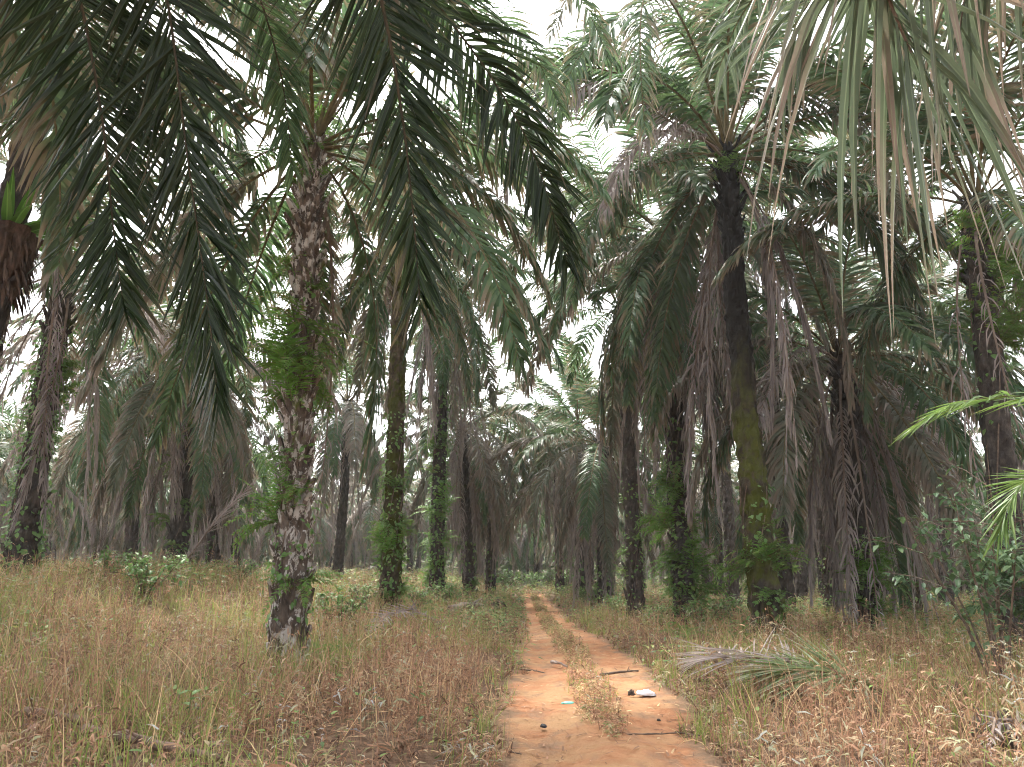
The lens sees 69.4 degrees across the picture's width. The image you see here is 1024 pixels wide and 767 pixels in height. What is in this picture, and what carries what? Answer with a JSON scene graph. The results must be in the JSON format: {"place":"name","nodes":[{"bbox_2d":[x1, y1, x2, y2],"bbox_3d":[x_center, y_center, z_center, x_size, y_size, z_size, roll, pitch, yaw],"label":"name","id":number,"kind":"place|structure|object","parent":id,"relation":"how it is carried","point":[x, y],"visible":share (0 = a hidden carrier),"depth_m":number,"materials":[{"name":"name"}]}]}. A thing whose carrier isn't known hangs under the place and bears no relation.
{"place":"outdoors","nodes":[
{"label":"outdoors","id":0,"kind":"place"},
{"bbox_2d":[0,555,1023,766],"bbox_3d":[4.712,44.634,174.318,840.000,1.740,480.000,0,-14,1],"label":"ground","id":1,"kind":"structure","parent":0,"point":[428,760],"depth_m":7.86,"materials":[{"name":"brown plant"}]},
{"bbox_2d":[0,361,26,497],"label":"oil palm","id":2,"kind":"object","parent":1,"relation":"on","point":[7,423],"visible":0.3,"depth_m":34.62,"materials":[{"name":"green plant"}]},
{"bbox_2d":[0,427,61,558],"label":"oil palm","id":3,"kind":"object","parent":1,"relation":"on","point":[6,519],"visible":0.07,"depth_m":44.27,"materials":[{"name":"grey plant"}]},
{"bbox_2d":[0,422,109,554],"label":"oil palm","id":4,"kind":"object","parent":1,"relation":"on","point":[56,531],"visible":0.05,"depth_m":56.16,"materials":[{"name":"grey plant"}]},
{"bbox_2d":[21,702,88,724],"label":"fallen branch","id":5,"kind":"object","parent":1,"relation":"on","point":[56,713],"visible":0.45,"depth_m":7.12,"materials":[{"name":"brown wood"}]},
{"bbox_2d":[0,389,124,558],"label":"oil palm","id":6,"kind":"object","parent":1,"relation":"on","point":[70,498],"visible":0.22,"depth_m":40.62,"materials":[{"name":"green plant"}]},
{"bbox_2d":[42,454,92,565],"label":"oil palm","id":7,"kind":"object","parent":1,"relation":"on","point":[48,552],"visible":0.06,"depth_m":66.77,"materials":[{"name":"grey plant"}]},
{"bbox_2d":[50,526,90,563],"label":"oil palm","id":8,"kind":"object","parent":1,"relation":"on","point":[57,553],"visible":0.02,"depth_m":79.58,"materials":[{"name":"grey plant"}]},
{"bbox_2d":[45,448,155,559],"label":"oil palm","id":9,"kind":"object","parent":1,"relation":"on","point":[117,546],"visible":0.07,"depth_m":60.94,"materials":[{"name":"grey plant"}]},
{"bbox_2d":[45,407,168,567],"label":"oil palm","id":10,"kind":"object","parent":1,"relation":"on","point":[104,531],"visible":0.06,"depth_m":48.11,"materials":[{"name":"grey plant"}]},
{"bbox_2d":[61,513,157,563],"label":"oil palm","id":11,"kind":"object","parent":1,"relation":"on","point":[74,552],"visible":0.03,"depth_m":73.99,"materials":[{"name":"grey plant"}]},
{"bbox_2d":[87,545,144,582],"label":"green bush","id":12,"kind":"object","parent":1,"relation":"on","point":[105,555],"visible":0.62,"depth_m":18.73,"materials":[{"name":"green plant"}]},
{"bbox_2d":[0,251,267,562],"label":"oil palm","id":13,"kind":"object","parent":1,"relation":"on","point":[130,529],"visible":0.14,"depth_m":33.54,"materials":[{"name":"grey plant"}]},
{"bbox_2d":[0,100,284,584],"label":"oil palm","id":14,"kind":"object","parent":1,"relation":"on","point":[28,512],"visible":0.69,"depth_m":18.64,"materials":[{"name":"green plant"}]},
{"bbox_2d":[105,552,195,601],"bbox_3d":[-8.194,4.379,16.471,1.817,1.226,1.710,3,-14,-12],"label":"green bush","id":15,"kind":"object","parent":1,"relation":"on","point":[142,562],"visible":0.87,"depth_m":16.52,"materials":[{"name":"green plant"}]},
{"bbox_2d":[108,522,192,567],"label":"oil palm","id":16,"kind":"object","parent":1,"relation":"on","point":[149,549],"visible":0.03,"depth_m":69.37,"materials":[{"name":"grey plant"}]},
{"bbox_2d":[80,723,221,761],"bbox_3d":[-3.113,2.983,6.196,1.706,0.196,0.224,-7,-16,27],"label":"fallen branch","id":17,"kind":"object","parent":1,"relation":"on","point":[154,747],"visible":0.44,"depth_m":6.15,"materials":[{"name":"brown wood"}]},
{"bbox_2d":[0,0,316,439],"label":"oil palm","id":18,"kind":"object","parent":1,"relation":"on","point":[53,280],"visible":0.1,"depth_m":14.19,"materials":[{"name":"green plant"}]},
{"bbox_2d":[0,167,97,321],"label":"birds nest fern","id":19,"kind":"object","parent":18,"relation":"attached to","point":[19,250],"visible":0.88,"depth_m":13.12,"materials":[{"name":"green plant"}]},
{"bbox_2d":[1,172,341,566],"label":"oil palm","id":20,"kind":"object","parent":1,"relation":"on","point":[181,465],"visible":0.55,"depth_m":26.79,"materials":[{"name":"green plant"}]},
{"bbox_2d":[74,455,275,568],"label":"oil palm","id":21,"kind":"object","parent":1,"relation":"on","point":[247,541],"visible":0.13,"depth_m":43.21,"materials":[{"name":"grey plant"}]},
{"bbox_2d":[123,478,232,556],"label":"oil palm","id":22,"kind":"object","parent":1,"relation":"on","point":[156,537],"visible":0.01,"depth_m":59.22,"materials":[{"name":"grey plant"}]},
{"bbox_2d":[179,689,201,740],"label":"seedling","id":23,"kind":"object","parent":1,"relation":"on","point":[192,693],"visible":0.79,"depth_m":6.74,"materials":[{"name":"green plant"}]},
{"bbox_2d":[103,279,316,573],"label":"oil palm","id":24,"kind":"object","parent":1,"relation":"on","point":[211,537],"visible":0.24,"depth_m":35.28,"materials":[{"name":"green plant"}]},
{"bbox_2d":[180,477,259,568],"bbox_3d":[-8.628,4.080,21.848,2.084,2.740,1.195,-6,-15,21],"label":"fallen frond","id":25,"kind":"object","parent":1,"relation":"on","point":[240,495],"visible":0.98,"depth_m":21.89,"materials":[{"name":"grey plant"}]},
{"bbox_2d":[195,462,270,565],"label":"oil palm","id":26,"kind":"object","parent":1,"relation":"on","point":[226,548],"visible":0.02,"depth_m":66.62,"materials":[{"name":"grey plant"}]},
{"bbox_2d":[217,554,265,583],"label":"green bush","id":27,"kind":"object","parent":1,"relation":"on","point":[245,569],"visible":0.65,"depth_m":23.52,"materials":[{"name":"green plant"}]},
{"bbox_2d":[167,410,323,570],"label":"oil palm","id":28,"kind":"object","parent":1,"relation":"on","point":[254,518],"visible":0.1,"depth_m":53.24,"materials":[{"name":"green plant"}]},
{"bbox_2d":[231,478,276,571],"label":"oil palm","id":29,"kind":"object","parent":1,"relation":"on","point":[255,543],"visible":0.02,"depth_m":74.48,"materials":[{"name":"grey plant"}]},
{"bbox_2d":[240,452,355,569],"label":"oil palm","id":30,"kind":"object","parent":1,"relation":"on","point":[264,539],"visible":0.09,"depth_m":60.94,"materials":[{"name":"grey plant"}]},
{"bbox_2d":[0,0,597,465],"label":"oil palm","id":31,"kind":"object","parent":1,"relation":"on","point":[138,120],"visible":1,"depth_m":5.83,"materials":[{"name":"green plant"}]},
{"bbox_2d":[0,0,624,665],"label":"oil palm","id":32,"kind":"object","parent":1,"relation":"on","point":[300,352],"visible":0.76,"depth_m":12.92,"materials":[{"name":"green plant"}]},
{"bbox_2d":[309,635,356,658],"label":"ground fern","id":33,"kind":"object","parent":1,"relation":"on","point":[332,645],"visible":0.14,"depth_m":12.11,"materials":[{"name":"green plant"}]},
{"bbox_2d":[309,475,374,569],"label":"oil palm","id":34,"kind":"object","parent":1,"relation":"on","point":[358,537],"visible":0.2,"depth_m":70.97,"materials":[{"name":"grey plant"}]},
{"bbox_2d":[313,586,370,632],"bbox_3d":[-3.778,5.058,16.296,1.455,1.131,1.956,7,-16,-26],"label":"green bush","id":35,"kind":"object","parent":1,"relation":"on","point":[352,605],"visible":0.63,"depth_m":16.15,"materials":[{"name":"green plant"}]},
{"bbox_2d":[312,466,373,574],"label":"oil palm","id":36,"kind":"object","parent":1,"relation":"on","point":[355,546],"visible":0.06,"depth_m":79.83,"materials":[{"name":"grey plant"}]},
{"bbox_2d":[261,320,434,580],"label":"oil palm","id":37,"kind":"object","parent":1,"relation":"on","point":[347,437],"visible":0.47,"depth_m":43.30,"materials":[{"name":"grey plant"}]},
{"bbox_2d":[338,582,385,610],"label":"green bush","id":38,"kind":"object","parent":1,"relation":"on","point":[355,587],"visible":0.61,"depth_m":21.21,"materials":[{"name":"green plant"}]},
{"bbox_2d":[332,523,405,570],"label":"oil palm","id":39,"kind":"object","parent":1,"relation":"on","point":[358,560],"visible":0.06,"depth_m":88.28,"materials":[{"name":"grey plant"}]},
{"bbox_2d":[327,439,428,549],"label":"oil palm","id":40,"kind":"object","parent":1,"relation":"on","point":[404,513],"visible":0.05,"depth_m":66.43,"materials":[{"name":"grey plant"}]},
{"bbox_2d":[315,446,448,574],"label":"oil palm","id":41,"kind":"object","parent":1,"relation":"on","point":[366,505],"visible":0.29,"depth_m":57.46,"materials":[{"name":"grey plant"}]},
{"bbox_2d":[366,599,439,637],"bbox_3d":[-2.773,5.223,16.572,1.394,0.702,5.007,-3,-14,12],"label":"fallen frond","id":42,"kind":"object","parent":1,"relation":"on","point":[403,610],"visible":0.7,"depth_m":17.27,"materials":[{"name":"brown plant"}]},
{"bbox_2d":[359,474,448,574],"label":"oil palm","id":43,"kind":"object","parent":1,"relation":"on","point":[411,554],"visible":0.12,"depth_m":74.26,"materials":[{"name":"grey plant"}]},
{"bbox_2d":[225,52,600,610],"bbox_3d":[-3.524,-1.868,24.242,11.243,18.358,10.521,7,-15,-25],"label":"oil palm","id":44,"kind":"object","parent":1,"relation":"on","point":[392,527],"visible":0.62,"depth_m":23.66,"materials":[{"name":"green plant"}]},
{"bbox_2d":[403,579,437,609],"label":"green bush","id":45,"kind":"object","parent":1,"relation":"on","point":[421,594],"visible":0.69,"depth_m":24.03,"materials":[{"name":"green plant"}]},
{"bbox_2d":[403,473,450,573],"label":"oil palm","id":46,"kind":"object","parent":1,"relation":"on","point":[417,560],"visible":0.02,"depth_m":83.62,"materials":[{"name":"grey plant"}]},
{"bbox_2d":[327,148,566,598],"bbox_3d":[-2.573,-0.429,33.937,12.743,20.366,13.016,0,-14,1],"label":"oil palm","id":47,"kind":"object","parent":1,"relation":"on","point":[446,375],"visible":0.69,"depth_m":32.94,"materials":[{"name":"green plant"}]},
{"bbox_2d":[433,581,478,604],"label":"green bush","id":48,"kind":"object","parent":1,"relation":"on","point":[451,595],"visible":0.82,"depth_m":29.97,"materials":[{"name":"green plant"}]},
{"bbox_2d":[359,329,559,596],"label":"oil palm","id":49,"kind":"object","parent":1,"relation":"on","point":[485,487],"visible":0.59,"depth_m":39.84,"materials":[{"name":"green plant"}]},
{"bbox_2d":[446,598,484,613],"bbox_3d":[-1.540,8.276,27.548,0.741,0.481,5.592,-2,-14,8],"label":"fallen log","id":50,"kind":"object","parent":1,"relation":"on","point":[460,604],"visible":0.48,"depth_m":26.86,"materials":[{"name":"brown wood"}]},
{"bbox_2d":[412,461,533,581],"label":"oil palm","id":51,"kind":"object","parent":1,"relation":"on","point":[474,547],"visible":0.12,"depth_m":61.89,"materials":[{"name":"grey plant"}]},
{"bbox_2d":[424,506,523,580],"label":"oil palm","id":52,"kind":"object","parent":1,"relation":"on","point":[515,554],"visible":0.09,"depth_m":69.09,"materials":[{"name":"grey plant"}]},
{"bbox_2d":[63,500,894,582],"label":"plantation","id":53,"kind":"object","parent":1,"relation":"on","point":[503,562],"visible":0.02,"depth_m":109.00,"materials":[{"name":"green plant"}]},
{"bbox_2d":[411,374,569,594],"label":"oil palm","id":54,"kind":"object","parent":1,"relation":"on","point":[491,581],"visible":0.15,"depth_m":48.59,"materials":[{"name":"green plant"}]},
{"bbox_2d":[56,532,956,585],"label":"undergrowth","id":55,"kind":"object","parent":1,"relation":"on","point":[617,574],"visible":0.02,"depth_m":88.39,"materials":[{"name":"green plant"}]},
{"bbox_2d":[496,568,526,590],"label":"green bush","id":56,"kind":"object","parent":1,"relation":"on","point":[505,574],"visible":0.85,"depth_m":56.08,"materials":[{"name":"green plant"}]},
{"bbox_2d":[0,538,1023,766],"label":"dry undergrowth","id":57,"kind":"object","parent":1,"relation":"on","point":[398,680],"visible":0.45,"depth_m":8.23,"materials":[{"name":"beige plant"}]},
{"bbox_2d":[0,557,1023,766],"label":"leafy ground cover","id":58,"kind":"object","parent":1,"relation":"on","point":[464,621],"visible":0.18,"depth_m":19.36,"materials":[{"name":"green plant"}]},
{"bbox_2d":[498,505,564,584],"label":"oil palm","id":59,"kind":"object","parent":1,"relation":"on","point":[510,568],"visible":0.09,"depth_m":82.81,"materials":[{"name":"grey plant"}]},
{"bbox_2d":[519,571,545,588],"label":"green bush","id":60,"kind":"object","parent":1,"relation":"on","point":[528,576],"visible":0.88,"depth_m":65.58,"materials":[{"name":"green plant"}]},
{"bbox_2d":[498,478,571,587],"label":"oil palm","id":61,"kind":"object","parent":1,"relation":"on","point":[523,546],"visible":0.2,"depth_m":74.22,"materials":[{"name":"green plant"}]},
{"bbox_2d":[539,567,569,587],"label":"green bush","id":62,"kind":"object","parent":1,"relation":"on","point":[552,576],"visible":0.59,"depth_m":71.28,"materials":[{"name":"green plant"}]},
{"bbox_2d":[485,382,639,593],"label":"oil palm","id":63,"kind":"object","parent":1,"relation":"on","point":[559,582],"visible":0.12,"depth_m":54.72,"materials":[{"name":"green plant"}]},
{"bbox_2d":[491,332,650,598],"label":"oil palm","id":64,"kind":"object","parent":1,"relation":"on","point":[541,425],"visible":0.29,"depth_m":45.16,"materials":[{"name":"green plant"}]},
{"bbox_2d":[532,513,621,580],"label":"oil palm","id":65,"kind":"object","parent":1,"relation":"on","point":[544,553],"visible":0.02,"depth_m":78.81,"materials":[{"name":"grey plant"}]},
{"bbox_2d":[518,483,653,587],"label":"oil palm","id":66,"kind":"object","parent":1,"relation":"on","point":[620,527],"visible":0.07,"depth_m":62.07,"materials":[{"name":"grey plant"}]},
{"bbox_2d":[544,514,648,586],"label":"oil palm","id":67,"kind":"object","parent":1,"relation":"on","point":[592,572],"visible":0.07,"depth_m":69.46,"materials":[{"name":"grey plant"}]},
{"bbox_2d":[477,86,717,619],"bbox_3d":[3.925,-1.372,28.372,10.671,20.413,10.892,0,-14,1],"label":"oil palm","id":68,"kind":"object","parent":1,"relation":"on","point":[636,587],"visible":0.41,"depth_m":27.28,"materials":[{"name":"green plant"}]},
{"bbox_2d":[467,336,730,609],"bbox_3d":[4.107,4.810,36.639,12.920,14.126,12.418,0,-14,1],"label":"oil palm","id":69,"kind":"object","parent":1,"relation":"on","point":[600,485],"visible":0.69,"depth_m":35.86,"materials":[{"name":"green plant"}]},
{"bbox_2d":[603,594,625,613],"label":"green bush","id":70,"kind":"object","parent":1,"relation":"on","point":[611,599],"visible":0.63,"depth_m":28.61,"materials":[{"name":"green plant"}]},
{"bbox_2d":[456,10,874,629],"bbox_3d":[4.986,-1.479,22.793,12.183,17.769,11.888,-8,-16,28],"label":"oil palm","id":71,"kind":"object","parent":1,"relation":"on","point":[682,564],"visible":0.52,"depth_m":21.31,"materials":[{"name":"green plant"}]},
{"bbox_2d":[646,601,686,626],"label":"green bush","id":72,"kind":"object","parent":1,"relation":"on","point":[662,611],"visible":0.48,"depth_m":19.92,"materials":[{"name":"green plant"}]},
{"bbox_2d":[620,501,723,587],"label":"oil palm","id":73,"kind":"object","parent":1,"relation":"on","point":[646,562],"visible":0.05,"depth_m":72.75,"materials":[{"name":"grey plant"}]},
{"bbox_2d":[658,622,711,638],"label":"ground fern","id":74,"kind":"object","parent":1,"relation":"on","point":[682,631],"visible":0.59,"depth_m":16.39,"materials":[{"name":"green plant"}]},
{"bbox_2d":[640,454,737,587],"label":"oil palm","id":75,"kind":"object","parent":1,"relation":"on","point":[658,553],"visible":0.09,"depth_m":55.70,"materials":[{"name":"grey plant"}]},
{"bbox_2d":[675,595,736,631],"bbox_3d":[4.771,5.979,18.865,1.590,1.072,1.496,-10,-17,36],"label":"green bush","id":76,"kind":"object","parent":1,"relation":"on","point":[701,605],"visible":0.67,"depth_m":18.82,"materials":[{"name":"green plant"}]},
{"bbox_2d":[646,408,772,598],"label":"oil palm","id":77,"kind":"object","parent":1,"relation":"on","point":[715,531],"visible":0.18,"depth_m":47.43,"materials":[{"name":"grey plant"}]},
{"bbox_2d":[699,592,747,624],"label":"green bush","id":78,"kind":"object","parent":1,"relation":"on","point":[734,604],"visible":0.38,"depth_m":22.69,"materials":[{"name":"green plant"}]},
{"bbox_2d":[448,0,1023,644],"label":"oil palm","id":79,"kind":"object","parent":1,"relation":"on","point":[652,92],"visible":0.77,"depth_m":16.94,"materials":[{"name":"green plant"}]},
{"bbox_2d":[672,628,809,691],"bbox_3d":[2.915,3.692,9.918,1.517,0.838,2.795,0,-14,1],"label":"fallen frond","id":80,"kind":"object","parent":1,"relation":"on","point":[702,658],"visible":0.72,"depth_m":9.71,"materials":[{"name":"grey plant"}]},
{"bbox_2d":[691,272,801,605],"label":"oil palm","id":81,"kind":"object","parent":1,"relation":"on","point":[728,514],"visible":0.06,"depth_m":37.98,"materials":[{"name":"brown plant"}]},
{"bbox_2d":[693,289,904,605],"bbox_3d":[15.949,3.567,41.294,12.707,17.402,12.360,0,-14,1],"label":"oil palm","id":82,"kind":"object","parent":1,"relation":"on","point":[801,588],"visible":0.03,"depth_m":39.09,"materials":[{"name":"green plant"}]},
{"bbox_2d":[698,93,901,622],"bbox_3d":[10.585,-0.909,27.977,9.265,19.499,10.686,0,-14,1],"label":"oil palm","id":83,"kind":"object","parent":1,"relation":"on","point":[786,581],"visible":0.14,"depth_m":27.29,"materials":[{"name":"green plant"}]},
{"bbox_2d":[582,102,1023,635],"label":"oil palm","id":84,"kind":"object","parent":1,"relation":"on","point":[862,478],"visible":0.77,"depth_m":19.04,"materials":[{"name":"grey plant"}]},
{"bbox_2d":[721,625,884,716],"bbox_3d":[3.140,3.196,8.344,1.379,0.885,2.005,11,-18,-38],"label":"fallen frond","id":85,"kind":"object","parent":1,"relation":"on","point":[782,667],"visible":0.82,"depth_m":8.24,"materials":[{"name":"green plant"}]},
{"bbox_2d":[770,503,849,595],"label":"oil palm","id":86,"kind":"object","parent":1,"relation":"on","point":[817,563],"visible":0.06,"depth_m":52.34,"materials":[{"name":"grey plant"}]},
{"bbox_2d":[719,287,937,617],"bbox_3d":[12.854,2.740,30.755,10.196,13.859,10.474,0,-14,1],"label":"oil palm","id":87,"kind":"object","parent":1,"relation":"on","point":[826,591],"visible":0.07,"depth_m":29.80,"materials":[{"name":"brown plant"}]},
{"bbox_2d":[684,0,1023,342],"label":"oil palm","id":88,"kind":"object","parent":1,"relation":"on","point":[971,76],"visible":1,"depth_m":2.26,"materials":[{"name":"green plant"}]},
{"bbox_2d":[710,0,1023,653],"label":"oil palm","id":89,"kind":"object","parent":1,"relation":"on","point":[979,275],"visible":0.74,"depth_m":14.87,"materials":[{"name":"green plant"}]},
{"bbox_2d":[720,219,1023,619],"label":"oil palm","id":90,"kind":"object","parent":1,"relation":"on","point":[930,506],"visible":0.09,"depth_m":24.85,"materials":[{"name":"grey plant"}]},
{"bbox_2d":[803,456,985,599],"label":"oil palm","id":91,"kind":"object","parent":1,"relation":"on","point":[924,564],"visible":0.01,"depth_m":41.44,"materials":[{"name":"grey plant"}]},
{"bbox_2d":[849,194,1023,609],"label":"oil palm","id":92,"kind":"object","parent":1,"relation":"on","point":[949,288],"visible":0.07,"depth_m":35.58,"materials":[{"name":"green plant"}]},
{"bbox_2d":[861,445,1023,692],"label":"leafy shrub","id":93,"kind":"object","parent":1,"relation":"on","point":[980,577],"visible":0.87,"depth_m":8.98,"materials":[{"name":"green plant"}]},
{"bbox_2d":[939,679,974,705],"bbox_3d":[5.026,3.504,8.400,0.328,0.326,0.358,6,-15,-24],"label":"leaf pile","id":94,"kind":"object","parent":1,"relation":"on","point":[947,687],"visible":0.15,"depth_m":8.36,"materials":[{"name":"brown plant"}]},
{"bbox_2d":[892,390,1023,560],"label":"young palm","id":95,"kind":"object","parent":1,"relation":"on","point":[1004,506],"visible":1,"depth_m":6.08,"materials":[{"name":"green plant"}]},
{"bbox_2d":[914,437,1023,598],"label":"oil palm","id":96,"kind":"object","parent":1,"relation":"on","point":[961,569],"visible":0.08,"depth_m":46.66,"materials":[{"name":"grey plant"}]},
{"bbox_2d":[959,490,1023,652],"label":"leafy shrub","id":97,"kind":"object","parent":1,"relation":"on","point":[1017,608],"visible":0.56,"depth_m":10.04,"materials":[{"name":"green plant"}]},
{"bbox_2d":[967,707,1023,750],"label":"leaf pile","id":98,"kind":"object","parent":1,"relation":"on","point":[1012,745],"visible":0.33,"depth_m":6.53,"materials":[{"name":"brown plant"}]},
{"bbox_2d":[967,385,1023,536],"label":"oil palm","id":99,"kind":"object","parent":1,"relation":"on","point":[977,432],"visible":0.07,"depth_m":41.18,"materials":[{"name":"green plant"}]},
{"bbox_2d":[974,708,1023,760],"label":"fallen frond","id":100,"kind":"object","parent":1,"relation":"on","point":[999,720],"visible":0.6,"depth_m":6.31,"materials":[{"name":"beige plant"}]},
{"bbox_2d":[0,0,1023,567],"label":"sky","id":101,"kind":"structure","parent":0,"point":[539,10],"materials":[{"name":"white"}]},
{"bbox_2d":[483,594,721,766],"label":"dirt road","id":102,"kind":"structure","parent":0,"point":[623,754],"depth_m":8.20,"materials":[{"name":"orange soil"}]},
{"bbox_2d":[636,689,655,695],"bbox_3d":[1.735,3.992,9.569,0.263,0.076,0.163,-2,-14,9],"label":"plastic bag","id":103,"kind":"object","parent":102,"relation":"on","point":[647,692],"visible":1,"depth_m":9.52,"materials":[{"name":"white plastic"}]},
{"bbox_2d":[618,731,699,735],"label":"fallen twig","id":104,"kind":"object","parent":102,"relation":"on","point":[661,733],"visible":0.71,"depth_m":7.24,"materials":[{"name":"brown wood"}]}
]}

